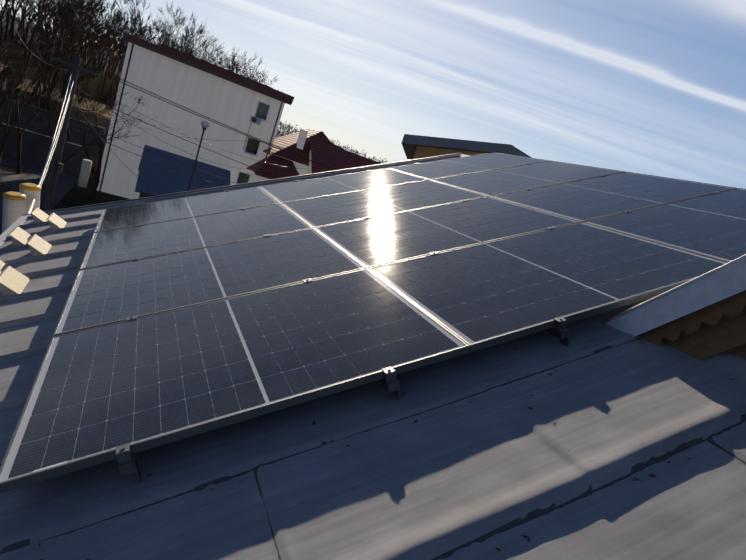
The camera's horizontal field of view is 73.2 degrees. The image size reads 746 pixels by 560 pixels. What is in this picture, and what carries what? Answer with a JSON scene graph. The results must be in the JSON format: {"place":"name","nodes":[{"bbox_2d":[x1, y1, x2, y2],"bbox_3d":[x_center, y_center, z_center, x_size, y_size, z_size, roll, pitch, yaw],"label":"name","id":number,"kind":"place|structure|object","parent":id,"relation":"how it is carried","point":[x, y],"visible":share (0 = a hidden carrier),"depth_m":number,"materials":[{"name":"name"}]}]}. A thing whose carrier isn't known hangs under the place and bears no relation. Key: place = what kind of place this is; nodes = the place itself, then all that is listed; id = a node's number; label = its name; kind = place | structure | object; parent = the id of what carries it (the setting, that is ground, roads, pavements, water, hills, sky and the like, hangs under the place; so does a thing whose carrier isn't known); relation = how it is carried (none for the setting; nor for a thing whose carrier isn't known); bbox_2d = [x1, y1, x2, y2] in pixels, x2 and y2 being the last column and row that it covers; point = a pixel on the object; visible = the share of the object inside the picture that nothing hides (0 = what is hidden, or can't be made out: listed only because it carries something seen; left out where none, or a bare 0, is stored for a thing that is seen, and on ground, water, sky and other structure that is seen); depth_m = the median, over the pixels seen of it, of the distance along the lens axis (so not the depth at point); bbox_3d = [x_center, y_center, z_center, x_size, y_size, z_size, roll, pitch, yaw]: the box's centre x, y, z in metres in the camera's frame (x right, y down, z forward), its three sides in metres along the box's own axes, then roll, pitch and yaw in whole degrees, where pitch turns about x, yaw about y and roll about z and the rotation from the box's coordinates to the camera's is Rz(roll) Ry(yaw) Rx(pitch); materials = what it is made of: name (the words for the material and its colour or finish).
{"place":"outdoors","nodes":[
{"label":"outdoors","id":0,"kind":"place"},
{"bbox_2d":[0,155,78,234],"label":"street","id":1,"kind":"structure","parent":0,"point":[66,182],"depth_m":33.25,"materials":[{"name":"grey asphalt"}]},
{"bbox_2d":[0,10,280,209],"bbox_3d":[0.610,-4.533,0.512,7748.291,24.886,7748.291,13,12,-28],"label":"terrain","id":2,"kind":"structure","parent":0,"point":[75,196],"depth_m":60.00,"materials":[{"name":"brown soil"}]},
{"bbox_2d":[2,183,40,232],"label":"vent pipes","id":3,"kind":"object","parent":2,"relation":"on","point":[16,205],"visible":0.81,"depth_m":6.88,"materials":[{"name":"orange"}]},
{"bbox_2d":[0,97,105,224],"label":"stone retaining walls","id":4,"kind":"structure","parent":2,"relation":"on","point":[35,142],"depth_m":39.05,"materials":[{"name":"grey stone"}]},
{"bbox_2d":[0,64,113,145],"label":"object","id":5,"kind":"structure","parent":2,"relation":"on","point":[101,121],"depth_m":50.15,"materials":[{"name":"stone"}]},
{"bbox_2d":[0,4,155,205],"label":"bare street tree","id":6,"kind":"object","parent":2,"relation":"on","point":[89,199],"depth_m":30.66,"materials":[{"name":"brown plant"}]},
{"bbox_2d":[0,0,283,110],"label":"trees","id":7,"kind":"object","parent":2,"relation":"on","point":[72,25],"visible":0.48,"depth_m":54.14,"materials":[{"name":"brown plant"}]},
{"bbox_2d":[0,28,334,213],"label":"utility pole","id":8,"kind":"object","parent":2,"relation":"on","point":[55,165],"visible":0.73,"depth_m":18.33,"materials":[{"name":"concrete"}]},
{"bbox_2d":[135,145,229,197],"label":"blue outbuilding roof","id":9,"kind":"structure","parent":2,"relation":"on","point":[159,179],"depth_m":28.20,"materials":[{"name":"metal"}]},
{"bbox_2d":[97,32,293,198],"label":"white apartment building","id":10,"kind":"structure","parent":2,"relation":"on","point":[240,103],"depth_m":36.86,"materials":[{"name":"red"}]},
{"bbox_2d":[187,120,209,190],"bbox_3d":[-9.641,-4.653,26.175,0.420,7.450,0.420,13,12,-28],"label":"street lamp post","id":11,"kind":"object","parent":2,"relation":"on","point":[205,124],"visible":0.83,"depth_m":25.67,"materials":[{"name":"metal"}]},
{"bbox_2d":[17,11,393,163],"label":"trees","id":12,"kind":"object","parent":2,"relation":"on","point":[285,127],"visible":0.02,"depth_m":280.43,"materials":[{"name":"brown plant"}]},
{"bbox_2d":[247,129,381,182],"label":"red roof houses","id":13,"kind":"structure","parent":2,"relation":"on","point":[317,146],"depth_m":38.29,"materials":[{"name":"red tile"}]},
{"bbox_2d":[402,134,531,159],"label":"neighboring building","id":14,"kind":"structure","parent":2,"relation":"on","point":[416,146],"depth_m":22.86,"materials":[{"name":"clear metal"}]},
{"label":"house walls","id":15,"kind":"object","parent":2,"relation":"on","visible":0},
{"bbox_2d":[0,154,469,463],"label":"roof","id":16,"kind":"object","parent":15,"relation":"on","point":[30,314],"visible":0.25,"depth_m":3.54,"materials":[{"name":"grey metal"}]},
{"bbox_2d":[0,207,66,296],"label":"snow guards","id":17,"kind":"object","parent":16,"relation":"on","point":[13,281],"visible":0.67,"depth_m":4.50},
{"bbox_2d":[0,153,460,245],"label":"roof ridge","id":18,"kind":"structure","parent":16,"relation":"attached to","point":[22,219],"depth_m":6.76,"materials":[{"name":"white metal"}]},
{"bbox_2d":[0,154,715,483],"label":"clamps","id":19,"kind":"object","parent":16,"relation":"on","point":[128,462],"visible":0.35,"depth_m":1.99,"materials":[{"name":"silver metal"}]},
{"bbox_2d":[0,152,745,493],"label":"solar panel array","id":20,"kind":"object","parent":19,"relation":"on","point":[232,310],"visible":0.98,"depth_m":2.89,"materials":[{"name":"grey"}]},
{"bbox_2d":[0,297,745,559],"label":"roof membrane","id":21,"kind":"object","parent":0,"point":[490,468],"visible":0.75,"depth_m":1.65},
{"bbox_2d":[39,349,732,559],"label":"roof leaf litter","id":22,"kind":"object","parent":21,"relation":"on","point":[530,408],"visible":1,"depth_m":1.65,"materials":[{"name":"brown plant"}]},
{"bbox_2d":[601,254,745,359],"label":"dormer gable","id":23,"kind":"structure","parent":21,"relation":"on","point":[701,316],"depth_m":2.13,"materials":[{"name":"grey metal"}]},
{"bbox_2d":[0,0,745,188],"label":"sky","id":24,"kind":"structure","parent":0,"point":[649,87],"materials":[{"name":"blue"}]}
]}

